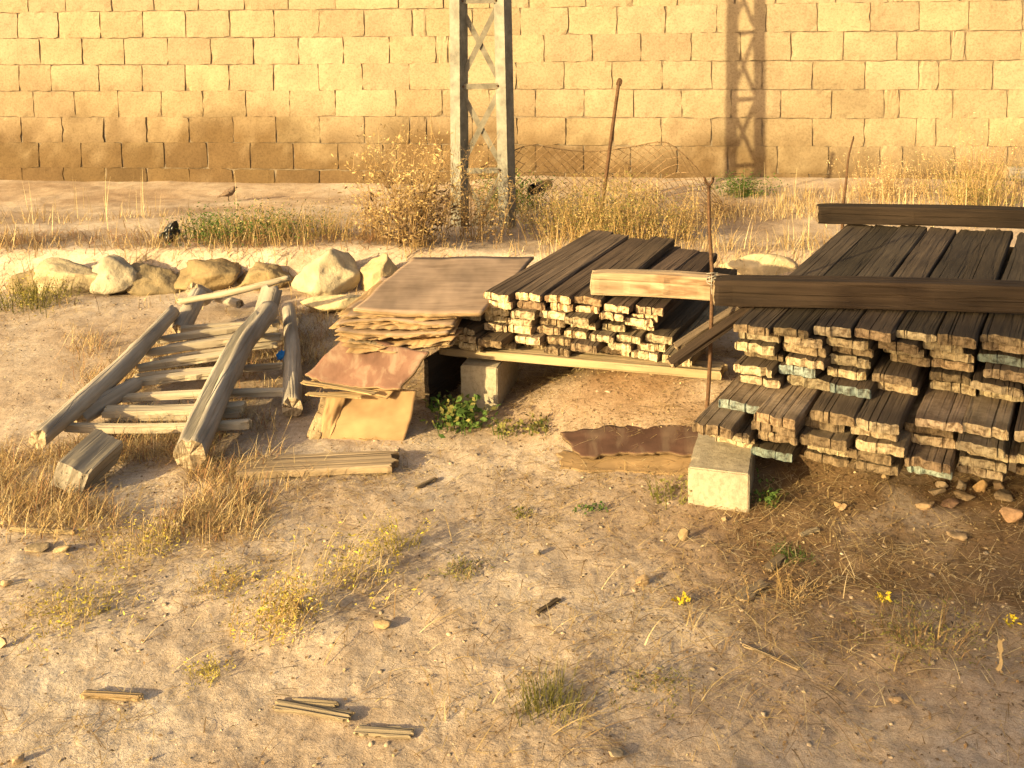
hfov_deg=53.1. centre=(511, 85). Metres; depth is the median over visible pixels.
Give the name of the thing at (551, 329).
wooden plank
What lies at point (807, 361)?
wooden plank
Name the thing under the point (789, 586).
sprawling weed
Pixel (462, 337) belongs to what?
wooden plank
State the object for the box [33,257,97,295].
stone
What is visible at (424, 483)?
wood offcut
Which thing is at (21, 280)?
stone
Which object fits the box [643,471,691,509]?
broadleaf weed
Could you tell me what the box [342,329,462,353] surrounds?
plywood sheet
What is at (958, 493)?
rubble piece
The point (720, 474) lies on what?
concrete block
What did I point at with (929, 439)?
wooden plank
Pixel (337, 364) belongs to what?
plywood sheet
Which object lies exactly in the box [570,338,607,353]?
wooden plank
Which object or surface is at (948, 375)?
wooden plank
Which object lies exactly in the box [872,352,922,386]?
wooden plank
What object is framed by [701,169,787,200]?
green bush
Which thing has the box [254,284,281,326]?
short log
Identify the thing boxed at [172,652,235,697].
sprawling weed
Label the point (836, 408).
wooden plank
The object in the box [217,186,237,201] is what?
bird
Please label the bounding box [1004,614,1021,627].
yellow flower
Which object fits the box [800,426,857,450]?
wooden plank
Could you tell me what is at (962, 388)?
wooden plank
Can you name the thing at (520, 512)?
broadleaf weed
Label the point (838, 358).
wooden plank
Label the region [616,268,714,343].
wooden plank
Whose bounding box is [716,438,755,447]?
wooden plank
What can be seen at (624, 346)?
wooden plank
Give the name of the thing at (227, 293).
thin pole
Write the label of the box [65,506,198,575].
sprawling weed
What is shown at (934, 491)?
rubble piece
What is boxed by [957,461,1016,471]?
concrete block
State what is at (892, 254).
wooden plank
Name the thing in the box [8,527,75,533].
wood offcut
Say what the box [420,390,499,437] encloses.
broadleaf weed
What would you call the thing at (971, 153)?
dry bush
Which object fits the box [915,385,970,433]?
wooden plank
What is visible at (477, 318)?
wooden plank
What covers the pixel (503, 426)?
broadleaf weed
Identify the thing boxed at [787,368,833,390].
wooden plank
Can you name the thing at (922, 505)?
rubble piece
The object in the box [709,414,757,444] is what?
wooden plank
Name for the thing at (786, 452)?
wooden plank
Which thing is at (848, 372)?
wooden plank
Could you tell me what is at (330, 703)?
wood offcut
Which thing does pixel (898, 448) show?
wooden plank
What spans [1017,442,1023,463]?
wooden plank
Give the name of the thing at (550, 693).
grass tuft
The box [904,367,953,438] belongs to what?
wooden plank
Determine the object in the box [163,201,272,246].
green bush
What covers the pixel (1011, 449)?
wooden plank
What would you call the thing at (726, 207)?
dry bush
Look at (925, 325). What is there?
wooden plank
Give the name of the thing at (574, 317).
wooden plank
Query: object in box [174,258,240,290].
stone
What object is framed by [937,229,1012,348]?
wooden plank
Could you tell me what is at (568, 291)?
wooden plank
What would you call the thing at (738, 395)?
wooden plank
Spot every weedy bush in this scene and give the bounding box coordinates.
[503,168,650,248]
[543,168,722,244]
[623,188,734,247]
[899,147,1023,206]
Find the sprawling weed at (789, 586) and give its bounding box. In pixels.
[729,551,840,608]
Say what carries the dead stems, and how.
on the ground at (230, 697)
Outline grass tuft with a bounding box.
[472,653,601,728]
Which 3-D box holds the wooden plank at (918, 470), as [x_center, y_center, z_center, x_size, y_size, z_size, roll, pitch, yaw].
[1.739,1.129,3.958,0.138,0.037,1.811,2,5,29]
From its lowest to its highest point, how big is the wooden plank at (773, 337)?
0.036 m
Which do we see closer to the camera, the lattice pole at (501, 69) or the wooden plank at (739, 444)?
the wooden plank at (739, 444)
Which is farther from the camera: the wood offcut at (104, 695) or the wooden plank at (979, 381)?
the wooden plank at (979, 381)
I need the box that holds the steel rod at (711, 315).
[703,176,714,408]
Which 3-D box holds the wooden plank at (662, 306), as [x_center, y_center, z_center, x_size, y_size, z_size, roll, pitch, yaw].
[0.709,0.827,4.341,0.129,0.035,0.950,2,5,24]
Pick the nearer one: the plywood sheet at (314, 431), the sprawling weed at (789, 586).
the sprawling weed at (789, 586)
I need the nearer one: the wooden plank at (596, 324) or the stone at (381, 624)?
the stone at (381, 624)
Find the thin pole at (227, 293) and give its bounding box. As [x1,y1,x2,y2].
[177,275,291,304]
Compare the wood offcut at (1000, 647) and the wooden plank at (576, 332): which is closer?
the wood offcut at (1000, 647)
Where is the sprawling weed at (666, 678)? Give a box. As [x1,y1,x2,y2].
[608,665,706,719]
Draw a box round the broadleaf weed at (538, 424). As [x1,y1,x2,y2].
[516,412,553,435]
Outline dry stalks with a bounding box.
[2,163,1023,237]
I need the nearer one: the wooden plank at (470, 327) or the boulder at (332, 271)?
the wooden plank at (470, 327)
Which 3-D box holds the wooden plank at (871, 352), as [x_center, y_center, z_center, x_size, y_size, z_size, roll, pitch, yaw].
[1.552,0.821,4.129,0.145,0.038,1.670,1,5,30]
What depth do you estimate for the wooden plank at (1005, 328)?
3.43 m
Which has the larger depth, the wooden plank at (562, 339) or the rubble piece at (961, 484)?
the wooden plank at (562, 339)
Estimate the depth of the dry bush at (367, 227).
6.14 m
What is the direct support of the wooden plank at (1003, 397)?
on the wooden plank at (985, 416)
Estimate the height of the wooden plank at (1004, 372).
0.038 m
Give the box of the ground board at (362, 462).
[233,450,399,478]
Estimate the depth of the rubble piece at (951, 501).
3.25 m
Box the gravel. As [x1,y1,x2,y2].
[0,244,1007,767]
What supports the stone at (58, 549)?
on the ground at (230, 697)
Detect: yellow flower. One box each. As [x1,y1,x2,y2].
[670,591,690,605]
[875,591,891,602]
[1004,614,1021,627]
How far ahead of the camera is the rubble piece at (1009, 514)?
3.13 m
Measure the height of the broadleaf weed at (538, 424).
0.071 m
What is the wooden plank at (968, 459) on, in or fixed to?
on the wooden plank at (988, 473)
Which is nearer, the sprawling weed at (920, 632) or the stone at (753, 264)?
the sprawling weed at (920, 632)
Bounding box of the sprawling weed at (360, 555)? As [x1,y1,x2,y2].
[276,509,422,608]
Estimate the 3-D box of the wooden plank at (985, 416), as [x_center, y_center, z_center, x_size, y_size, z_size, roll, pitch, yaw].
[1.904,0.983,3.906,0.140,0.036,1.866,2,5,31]
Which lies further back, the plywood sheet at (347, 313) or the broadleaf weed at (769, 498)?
the plywood sheet at (347, 313)
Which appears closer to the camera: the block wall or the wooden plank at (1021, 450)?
the wooden plank at (1021, 450)
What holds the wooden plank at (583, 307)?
on the wooden plank at (574, 317)
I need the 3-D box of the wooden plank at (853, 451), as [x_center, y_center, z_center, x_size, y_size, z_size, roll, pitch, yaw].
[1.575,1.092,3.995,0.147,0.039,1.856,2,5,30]
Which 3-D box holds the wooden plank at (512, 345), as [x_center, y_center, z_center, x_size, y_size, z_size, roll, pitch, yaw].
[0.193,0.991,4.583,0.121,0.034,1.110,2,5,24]
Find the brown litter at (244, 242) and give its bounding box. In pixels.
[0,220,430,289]
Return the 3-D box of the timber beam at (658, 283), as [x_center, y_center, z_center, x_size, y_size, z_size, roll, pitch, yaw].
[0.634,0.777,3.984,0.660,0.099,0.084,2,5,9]
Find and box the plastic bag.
[159,221,180,243]
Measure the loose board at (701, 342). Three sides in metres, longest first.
0.397 x 0.047 x 0.026 m
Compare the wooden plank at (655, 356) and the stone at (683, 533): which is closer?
the stone at (683, 533)
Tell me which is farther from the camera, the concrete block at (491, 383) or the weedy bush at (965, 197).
the weedy bush at (965, 197)
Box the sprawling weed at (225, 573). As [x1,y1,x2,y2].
[180,557,246,601]
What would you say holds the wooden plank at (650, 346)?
on the wooden plank at (655, 356)
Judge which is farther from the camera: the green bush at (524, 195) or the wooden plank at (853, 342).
the green bush at (524, 195)
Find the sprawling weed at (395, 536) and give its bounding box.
[363,507,435,564]
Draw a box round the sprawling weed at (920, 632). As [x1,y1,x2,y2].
[822,583,1010,675]
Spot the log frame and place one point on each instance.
(97, 396)
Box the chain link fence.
[449,78,722,223]
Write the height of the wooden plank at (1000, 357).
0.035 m
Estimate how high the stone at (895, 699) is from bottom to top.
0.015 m
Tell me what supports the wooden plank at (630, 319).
on the wooden plank at (666, 315)
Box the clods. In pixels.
[25,247,998,766]
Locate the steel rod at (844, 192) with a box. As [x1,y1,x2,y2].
[841,136,853,228]
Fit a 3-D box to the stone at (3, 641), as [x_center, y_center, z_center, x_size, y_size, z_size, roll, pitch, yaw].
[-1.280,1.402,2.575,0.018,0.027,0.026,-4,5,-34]
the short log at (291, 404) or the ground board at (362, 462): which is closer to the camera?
the ground board at (362, 462)
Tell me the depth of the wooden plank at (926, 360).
3.42 m
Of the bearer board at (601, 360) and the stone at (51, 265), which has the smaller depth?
the bearer board at (601, 360)
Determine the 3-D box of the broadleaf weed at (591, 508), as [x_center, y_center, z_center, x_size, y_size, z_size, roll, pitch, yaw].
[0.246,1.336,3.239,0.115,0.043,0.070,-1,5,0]
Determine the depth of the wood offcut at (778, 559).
2.91 m
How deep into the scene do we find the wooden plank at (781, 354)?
3.49 m
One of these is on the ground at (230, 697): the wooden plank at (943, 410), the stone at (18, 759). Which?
the stone at (18, 759)
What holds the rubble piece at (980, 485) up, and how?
on the ground at (230, 697)
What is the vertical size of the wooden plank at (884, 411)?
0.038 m
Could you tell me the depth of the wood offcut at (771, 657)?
2.51 m
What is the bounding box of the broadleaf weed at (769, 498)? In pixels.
[750,467,788,509]
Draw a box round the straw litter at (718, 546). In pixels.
[0,266,1023,767]
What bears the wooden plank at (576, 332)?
on the wooden plank at (585, 345)
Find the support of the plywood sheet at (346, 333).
on the plywood sheet at (443, 341)
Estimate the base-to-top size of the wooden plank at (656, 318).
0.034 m
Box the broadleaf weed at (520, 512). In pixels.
[508,506,532,518]
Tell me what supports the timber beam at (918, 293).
on the wooden plank
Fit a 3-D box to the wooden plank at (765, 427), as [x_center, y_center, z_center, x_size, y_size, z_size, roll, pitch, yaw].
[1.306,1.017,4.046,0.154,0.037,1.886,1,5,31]
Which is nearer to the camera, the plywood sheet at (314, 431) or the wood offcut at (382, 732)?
the wood offcut at (382, 732)
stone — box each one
[0,580,13,586]
[0,637,6,648]
[7,268,37,293]
[11,753,24,764]
[24,542,49,552]
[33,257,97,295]
[53,544,71,552]
[90,254,136,294]
[126,262,178,296]
[170,520,180,527]
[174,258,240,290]
[185,282,213,305]
[236,261,294,290]
[249,575,259,581]
[290,601,301,613]
[301,294,360,312]
[373,619,390,628]
[534,548,540,554]
[608,747,623,756]
[636,574,648,585]
[678,527,689,540]
[719,253,796,274]
[834,501,841,508]
[888,695,903,703]
[946,531,967,540]
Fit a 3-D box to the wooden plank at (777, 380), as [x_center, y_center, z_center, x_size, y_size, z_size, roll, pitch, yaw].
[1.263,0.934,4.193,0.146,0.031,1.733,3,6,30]
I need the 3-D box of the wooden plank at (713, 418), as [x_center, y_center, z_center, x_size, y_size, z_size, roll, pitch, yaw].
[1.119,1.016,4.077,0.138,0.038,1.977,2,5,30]
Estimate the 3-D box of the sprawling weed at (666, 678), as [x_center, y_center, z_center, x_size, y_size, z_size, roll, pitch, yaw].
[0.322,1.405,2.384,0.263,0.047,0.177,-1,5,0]
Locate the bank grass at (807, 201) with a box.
[0,170,1023,320]
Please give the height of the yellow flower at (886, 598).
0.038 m
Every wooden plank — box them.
[456,329,489,343]
[457,318,486,335]
[459,342,487,351]
[463,313,484,320]
[477,330,518,348]
[483,230,613,301]
[484,313,509,322]
[484,321,509,331]
[485,306,516,315]
[489,298,518,309]
[501,339,524,349]
[506,316,540,325]
[508,321,540,334]
[510,306,540,319]
[515,233,628,301]
[515,332,547,344]
[517,299,550,309]
[525,341,548,348]
[537,324,570,334]
[539,305,569,319]
[540,317,568,327]
[544,344,574,356]
[545,238,646,304]
[546,333,574,345]
[551,302,579,311]
[564,310,598,325]
[564,326,593,338]
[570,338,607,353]
[571,318,605,329]
[573,236,674,306]
[575,246,680,313]
[589,325,619,342]
[599,309,634,321]
[602,319,630,331]
[604,248,699,313]
[604,344,631,355]
[608,340,636,351]
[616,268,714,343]
[625,251,704,326]
[631,268,709,330]
[631,347,663,361]
[632,251,716,322]
[635,253,716,316]
[637,339,670,351]
[646,267,736,344]
[662,305,727,366]
[692,373,751,438]
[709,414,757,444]
[710,434,758,443]
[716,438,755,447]
[719,378,775,413]
[733,224,873,335]
[734,354,780,377]
[735,338,783,355]
[738,332,783,343]
[739,371,789,388]
[744,348,789,361]
[751,417,805,437]
[751,439,804,461]
[753,380,822,429]
[758,425,805,445]
[773,225,898,338]
[779,359,822,377]
[782,340,831,357]
[784,332,827,348]
[786,350,832,369]
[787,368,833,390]
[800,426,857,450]
[804,448,851,466]
[805,405,845,432]
[808,445,847,456]
[810,391,866,426]
[814,225,926,337]
[826,335,875,349]
[827,349,883,379]
[830,348,881,368]
[830,370,877,398]
[832,340,878,357]
[845,435,896,465]
[851,426,902,441]
[854,227,955,342]
[854,442,911,475]
[855,388,917,434]
[856,425,911,457]
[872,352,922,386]
[877,337,922,354]
[878,365,931,394]
[883,345,927,357]
[890,349,932,366]
[896,229,984,341]
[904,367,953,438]
[904,442,957,473]
[907,450,959,479]
[911,432,958,448]
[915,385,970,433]
[923,338,965,352]
[929,358,978,384]
[930,250,1008,362]
[930,380,978,396]
[931,341,980,371]
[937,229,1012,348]
[956,432,1005,458]
[958,464,1008,481]
[959,450,1008,473]
[962,390,1016,440]
[967,402,1021,463]
[970,361,1022,397]
[978,247,1023,367]
[980,232,1023,346]
[980,390,1023,401]
[982,342,1023,353]
[983,362,1023,383]
[1014,402,1023,440]
[1016,463,1023,474]
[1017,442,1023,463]
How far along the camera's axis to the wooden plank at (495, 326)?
4.10 m
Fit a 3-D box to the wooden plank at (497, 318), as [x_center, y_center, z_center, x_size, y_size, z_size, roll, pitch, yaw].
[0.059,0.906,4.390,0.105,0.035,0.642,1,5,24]
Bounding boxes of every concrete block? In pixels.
[461,358,517,410]
[688,433,754,512]
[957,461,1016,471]
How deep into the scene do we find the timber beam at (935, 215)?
4.81 m
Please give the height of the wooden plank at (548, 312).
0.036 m
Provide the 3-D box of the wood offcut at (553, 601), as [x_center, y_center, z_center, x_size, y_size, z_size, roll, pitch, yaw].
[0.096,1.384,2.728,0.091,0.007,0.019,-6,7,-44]
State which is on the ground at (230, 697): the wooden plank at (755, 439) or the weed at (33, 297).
the weed at (33, 297)
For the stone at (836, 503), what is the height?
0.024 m
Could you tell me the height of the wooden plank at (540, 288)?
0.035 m
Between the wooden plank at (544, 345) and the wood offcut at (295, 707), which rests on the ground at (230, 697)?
the wood offcut at (295, 707)
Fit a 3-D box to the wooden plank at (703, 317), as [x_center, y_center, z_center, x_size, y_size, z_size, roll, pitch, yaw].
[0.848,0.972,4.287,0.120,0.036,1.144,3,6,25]
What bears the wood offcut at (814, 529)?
on the ground at (230, 697)
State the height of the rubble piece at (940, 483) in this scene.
0.023 m
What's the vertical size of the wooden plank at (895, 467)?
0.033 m
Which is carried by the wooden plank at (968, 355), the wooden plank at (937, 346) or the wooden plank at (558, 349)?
the wooden plank at (937, 346)
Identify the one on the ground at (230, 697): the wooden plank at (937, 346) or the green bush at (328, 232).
the green bush at (328, 232)
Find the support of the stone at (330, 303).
on the ground at (230, 697)
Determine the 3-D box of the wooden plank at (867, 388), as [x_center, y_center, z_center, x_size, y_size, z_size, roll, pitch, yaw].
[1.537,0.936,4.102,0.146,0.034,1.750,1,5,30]
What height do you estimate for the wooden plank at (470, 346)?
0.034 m
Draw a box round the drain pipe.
[527,179,552,194]
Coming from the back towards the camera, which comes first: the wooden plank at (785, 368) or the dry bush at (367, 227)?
the dry bush at (367, 227)
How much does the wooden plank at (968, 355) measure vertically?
0.036 m
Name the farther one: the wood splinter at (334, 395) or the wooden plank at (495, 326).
the wooden plank at (495, 326)
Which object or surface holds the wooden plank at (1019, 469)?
on the concrete block at (1012, 467)
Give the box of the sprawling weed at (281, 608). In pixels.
[218,558,337,650]
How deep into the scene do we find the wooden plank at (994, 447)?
3.09 m
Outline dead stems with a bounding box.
[51,491,1023,767]
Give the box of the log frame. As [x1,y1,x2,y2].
[29,301,283,468]
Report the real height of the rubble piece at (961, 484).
0.034 m
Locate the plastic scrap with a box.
[276,350,284,360]
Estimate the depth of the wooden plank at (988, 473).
3.17 m
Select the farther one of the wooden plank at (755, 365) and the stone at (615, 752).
the wooden plank at (755, 365)
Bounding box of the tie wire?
[706,272,717,293]
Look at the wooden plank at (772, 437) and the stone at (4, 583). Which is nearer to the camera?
the stone at (4, 583)
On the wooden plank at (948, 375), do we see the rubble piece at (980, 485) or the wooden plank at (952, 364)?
the wooden plank at (952, 364)
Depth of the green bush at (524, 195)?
7.32 m
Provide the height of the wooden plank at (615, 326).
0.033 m
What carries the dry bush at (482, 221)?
on the ground at (230, 697)
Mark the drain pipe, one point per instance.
(529, 189)
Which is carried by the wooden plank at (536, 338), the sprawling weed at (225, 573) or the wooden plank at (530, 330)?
the wooden plank at (530, 330)
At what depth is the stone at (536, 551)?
2.99 m
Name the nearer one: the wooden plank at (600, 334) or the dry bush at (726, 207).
the wooden plank at (600, 334)
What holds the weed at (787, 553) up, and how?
on the ground at (230, 697)
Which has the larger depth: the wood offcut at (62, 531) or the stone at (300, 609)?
the wood offcut at (62, 531)
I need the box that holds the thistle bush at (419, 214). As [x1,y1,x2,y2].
[331,111,495,250]
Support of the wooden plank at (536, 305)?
on the wooden plank at (521, 313)
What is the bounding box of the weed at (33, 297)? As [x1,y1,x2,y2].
[0,267,85,320]
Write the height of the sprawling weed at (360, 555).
0.183 m
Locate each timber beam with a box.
[590,269,727,300]
[712,275,1023,313]
[815,203,1023,228]
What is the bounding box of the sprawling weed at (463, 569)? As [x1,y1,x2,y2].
[417,552,494,581]
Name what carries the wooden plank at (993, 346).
on the wooden plank at (1000, 357)
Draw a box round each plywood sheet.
[305,340,429,390]
[306,391,326,439]
[311,380,394,398]
[320,389,416,440]
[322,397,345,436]
[329,297,464,332]
[334,326,454,342]
[337,276,456,323]
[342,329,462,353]
[353,256,533,316]
[555,450,690,475]
[560,425,697,459]
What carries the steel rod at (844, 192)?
on the ground at (230, 697)
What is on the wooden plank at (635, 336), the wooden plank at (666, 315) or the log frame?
the wooden plank at (666, 315)
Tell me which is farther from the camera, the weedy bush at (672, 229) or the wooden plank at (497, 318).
the weedy bush at (672, 229)
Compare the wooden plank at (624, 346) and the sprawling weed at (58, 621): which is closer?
the sprawling weed at (58, 621)
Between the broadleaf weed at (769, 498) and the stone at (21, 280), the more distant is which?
the stone at (21, 280)
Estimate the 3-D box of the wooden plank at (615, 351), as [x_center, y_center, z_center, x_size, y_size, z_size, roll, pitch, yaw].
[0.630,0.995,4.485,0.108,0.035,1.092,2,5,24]
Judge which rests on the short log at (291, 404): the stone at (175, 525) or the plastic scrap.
the plastic scrap
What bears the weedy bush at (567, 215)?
on the ground at (230, 697)
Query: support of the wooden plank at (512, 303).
on the wooden plank at (498, 311)
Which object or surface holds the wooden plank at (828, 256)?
on the wooden plank at (773, 337)
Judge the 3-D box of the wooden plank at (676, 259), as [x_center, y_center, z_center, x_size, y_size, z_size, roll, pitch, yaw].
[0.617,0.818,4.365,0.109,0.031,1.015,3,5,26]
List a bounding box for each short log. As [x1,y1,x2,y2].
[166,287,206,342]
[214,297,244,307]
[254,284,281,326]
[281,302,302,416]
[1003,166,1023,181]
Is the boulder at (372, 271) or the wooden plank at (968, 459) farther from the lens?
the boulder at (372, 271)
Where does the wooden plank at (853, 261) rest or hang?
on the wooden plank at (813, 340)
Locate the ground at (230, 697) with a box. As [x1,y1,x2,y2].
[0,175,1023,767]
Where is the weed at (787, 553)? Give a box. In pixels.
[757,541,819,565]
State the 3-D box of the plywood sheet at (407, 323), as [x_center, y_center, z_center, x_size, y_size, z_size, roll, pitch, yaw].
[-0.408,0.909,4.257,0.504,0.058,0.741,0,5,10]
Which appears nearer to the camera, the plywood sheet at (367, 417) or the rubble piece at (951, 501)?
the rubble piece at (951, 501)
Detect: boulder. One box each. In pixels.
[291,248,359,296]
[359,253,397,290]
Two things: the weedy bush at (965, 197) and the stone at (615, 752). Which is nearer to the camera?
the stone at (615, 752)
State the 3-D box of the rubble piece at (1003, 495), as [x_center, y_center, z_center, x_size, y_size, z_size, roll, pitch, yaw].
[1.586,1.315,3.283,0.081,0.031,0.045,-4,5,-33]
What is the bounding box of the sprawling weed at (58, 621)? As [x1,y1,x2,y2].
[0,539,164,657]
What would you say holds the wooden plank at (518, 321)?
on the wooden plank at (530, 330)
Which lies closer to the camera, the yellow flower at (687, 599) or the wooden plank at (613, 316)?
the yellow flower at (687, 599)
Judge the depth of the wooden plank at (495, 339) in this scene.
4.03 m
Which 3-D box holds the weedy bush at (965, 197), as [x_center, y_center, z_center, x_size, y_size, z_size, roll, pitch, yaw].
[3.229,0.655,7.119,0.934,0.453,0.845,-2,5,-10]
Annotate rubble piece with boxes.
[838,503,846,511]
[881,474,888,478]
[915,501,934,509]
[928,487,945,495]
[935,480,948,487]
[940,498,959,507]
[953,490,975,500]
[956,479,966,490]
[972,480,987,492]
[993,480,1004,488]
[994,489,1013,501]
[999,507,1022,522]
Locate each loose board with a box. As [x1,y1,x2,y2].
[424,350,466,407]
[666,307,758,367]
[673,307,740,350]
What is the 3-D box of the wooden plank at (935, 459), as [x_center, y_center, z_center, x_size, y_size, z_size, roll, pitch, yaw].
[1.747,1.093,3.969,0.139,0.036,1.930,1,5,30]
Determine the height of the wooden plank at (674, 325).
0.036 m
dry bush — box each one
[325,167,438,246]
[420,158,535,245]
[691,187,770,219]
[826,146,947,203]
[906,102,1023,200]
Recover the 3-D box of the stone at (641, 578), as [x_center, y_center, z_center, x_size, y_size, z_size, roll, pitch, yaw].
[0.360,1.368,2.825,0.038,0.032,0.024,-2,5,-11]
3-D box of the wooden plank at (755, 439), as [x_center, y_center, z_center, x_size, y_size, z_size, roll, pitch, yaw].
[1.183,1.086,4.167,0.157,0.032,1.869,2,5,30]
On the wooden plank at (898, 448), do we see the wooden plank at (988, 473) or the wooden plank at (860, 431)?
the wooden plank at (860, 431)
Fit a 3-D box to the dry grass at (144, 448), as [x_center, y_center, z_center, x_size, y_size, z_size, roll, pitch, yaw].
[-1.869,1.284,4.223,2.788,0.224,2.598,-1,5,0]
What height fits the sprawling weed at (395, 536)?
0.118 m
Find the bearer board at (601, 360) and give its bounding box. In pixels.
[439,345,727,379]
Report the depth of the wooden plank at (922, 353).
3.40 m
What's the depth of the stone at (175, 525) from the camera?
3.17 m
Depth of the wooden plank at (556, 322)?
4.05 m
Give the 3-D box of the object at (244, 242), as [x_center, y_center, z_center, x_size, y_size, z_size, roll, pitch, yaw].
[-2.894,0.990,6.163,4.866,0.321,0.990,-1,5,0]
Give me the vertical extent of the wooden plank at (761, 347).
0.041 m
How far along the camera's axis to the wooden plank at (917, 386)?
3.39 m
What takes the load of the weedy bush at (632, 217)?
on the ground at (230, 697)
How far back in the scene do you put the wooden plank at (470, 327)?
4.09 m
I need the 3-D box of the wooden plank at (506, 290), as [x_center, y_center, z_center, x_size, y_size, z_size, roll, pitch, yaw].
[0.197,0.789,4.598,0.121,0.032,1.219,2,5,26]
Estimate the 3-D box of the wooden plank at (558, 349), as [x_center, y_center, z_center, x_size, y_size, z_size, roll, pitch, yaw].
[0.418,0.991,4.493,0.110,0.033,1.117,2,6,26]
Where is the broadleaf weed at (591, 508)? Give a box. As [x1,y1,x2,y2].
[572,501,607,514]
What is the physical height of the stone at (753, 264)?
0.172 m
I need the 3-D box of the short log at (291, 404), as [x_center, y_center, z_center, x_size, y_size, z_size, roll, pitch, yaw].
[-1.002,1.196,4.636,0.090,0.084,1.401,-2,4,-13]
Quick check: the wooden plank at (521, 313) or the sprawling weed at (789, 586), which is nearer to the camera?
the sprawling weed at (789, 586)
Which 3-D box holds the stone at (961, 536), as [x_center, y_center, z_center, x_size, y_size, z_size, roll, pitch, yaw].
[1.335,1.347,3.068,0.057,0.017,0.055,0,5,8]
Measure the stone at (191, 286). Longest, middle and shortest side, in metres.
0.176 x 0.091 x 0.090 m
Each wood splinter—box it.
[301,380,377,394]
[305,392,361,398]
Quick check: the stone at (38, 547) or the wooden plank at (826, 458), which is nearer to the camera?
the stone at (38, 547)
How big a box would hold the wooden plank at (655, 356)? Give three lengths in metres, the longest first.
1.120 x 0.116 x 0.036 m
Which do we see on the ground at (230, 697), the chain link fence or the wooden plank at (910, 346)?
the chain link fence
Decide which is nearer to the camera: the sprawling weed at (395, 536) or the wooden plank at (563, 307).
the sprawling weed at (395, 536)
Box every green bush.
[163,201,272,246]
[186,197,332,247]
[266,198,382,246]
[475,169,561,214]
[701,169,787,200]
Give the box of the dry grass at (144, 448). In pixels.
[0,298,346,550]
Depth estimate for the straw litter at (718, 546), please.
2.87 m
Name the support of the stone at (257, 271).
on the ground at (230, 697)
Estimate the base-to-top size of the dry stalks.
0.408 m
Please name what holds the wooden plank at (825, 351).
on the wooden plank at (807, 361)
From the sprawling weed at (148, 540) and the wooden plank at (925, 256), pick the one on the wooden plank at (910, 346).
the wooden plank at (925, 256)
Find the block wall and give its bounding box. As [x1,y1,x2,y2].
[0,0,1023,184]
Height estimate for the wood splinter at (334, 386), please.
0.007 m
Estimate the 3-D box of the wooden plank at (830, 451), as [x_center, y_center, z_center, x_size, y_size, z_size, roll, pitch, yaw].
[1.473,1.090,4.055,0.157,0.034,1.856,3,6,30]
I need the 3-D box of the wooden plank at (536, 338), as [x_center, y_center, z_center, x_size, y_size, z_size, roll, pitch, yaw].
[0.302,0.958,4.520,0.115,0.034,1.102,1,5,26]
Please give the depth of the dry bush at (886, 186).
7.57 m
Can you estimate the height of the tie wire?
0.109 m
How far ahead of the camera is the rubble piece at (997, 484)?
3.34 m
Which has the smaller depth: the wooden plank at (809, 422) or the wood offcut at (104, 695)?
the wood offcut at (104, 695)
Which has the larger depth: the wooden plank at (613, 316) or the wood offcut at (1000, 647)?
the wooden plank at (613, 316)
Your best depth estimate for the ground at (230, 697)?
2.84 m
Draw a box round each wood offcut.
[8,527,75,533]
[80,689,143,701]
[272,699,354,721]
[292,698,339,707]
[353,724,414,738]
[414,477,438,488]
[535,597,560,613]
[734,579,769,602]
[742,644,799,669]
[761,553,786,571]
[798,526,819,536]
[996,637,1004,672]
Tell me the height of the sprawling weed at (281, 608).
0.162 m
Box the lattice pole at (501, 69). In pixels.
[449,0,515,227]
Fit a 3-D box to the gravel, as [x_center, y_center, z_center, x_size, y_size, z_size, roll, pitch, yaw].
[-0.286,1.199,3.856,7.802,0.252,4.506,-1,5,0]
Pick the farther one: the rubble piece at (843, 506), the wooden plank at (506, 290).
the wooden plank at (506, 290)
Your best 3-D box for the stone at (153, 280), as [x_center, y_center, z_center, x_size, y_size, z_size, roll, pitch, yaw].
[-2.042,1.109,5.869,0.350,0.208,0.295,-2,5,-18]
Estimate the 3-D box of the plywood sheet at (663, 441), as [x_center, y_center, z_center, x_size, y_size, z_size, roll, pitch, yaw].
[0.437,1.254,3.608,0.543,0.062,0.190,0,5,6]
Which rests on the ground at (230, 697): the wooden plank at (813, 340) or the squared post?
the squared post
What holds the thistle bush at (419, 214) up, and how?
on the ground at (230, 697)
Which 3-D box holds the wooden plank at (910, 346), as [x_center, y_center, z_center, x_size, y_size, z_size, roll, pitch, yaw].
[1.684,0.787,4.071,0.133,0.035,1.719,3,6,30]
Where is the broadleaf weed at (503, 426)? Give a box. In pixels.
[487,410,523,439]
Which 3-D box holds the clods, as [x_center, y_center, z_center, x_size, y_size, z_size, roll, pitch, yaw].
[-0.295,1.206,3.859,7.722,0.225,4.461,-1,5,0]
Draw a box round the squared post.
[51,428,122,495]
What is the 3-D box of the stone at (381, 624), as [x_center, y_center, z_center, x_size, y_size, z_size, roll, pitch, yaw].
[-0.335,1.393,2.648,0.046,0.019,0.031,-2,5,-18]
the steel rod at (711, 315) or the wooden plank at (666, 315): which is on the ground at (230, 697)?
the steel rod at (711, 315)
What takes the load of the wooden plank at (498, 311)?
on the wooden plank at (497, 318)
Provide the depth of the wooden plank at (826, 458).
3.28 m
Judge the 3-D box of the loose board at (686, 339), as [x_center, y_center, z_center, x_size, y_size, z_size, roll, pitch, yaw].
[0.725,0.864,3.714,0.325,0.022,0.035,-31,28,-5]

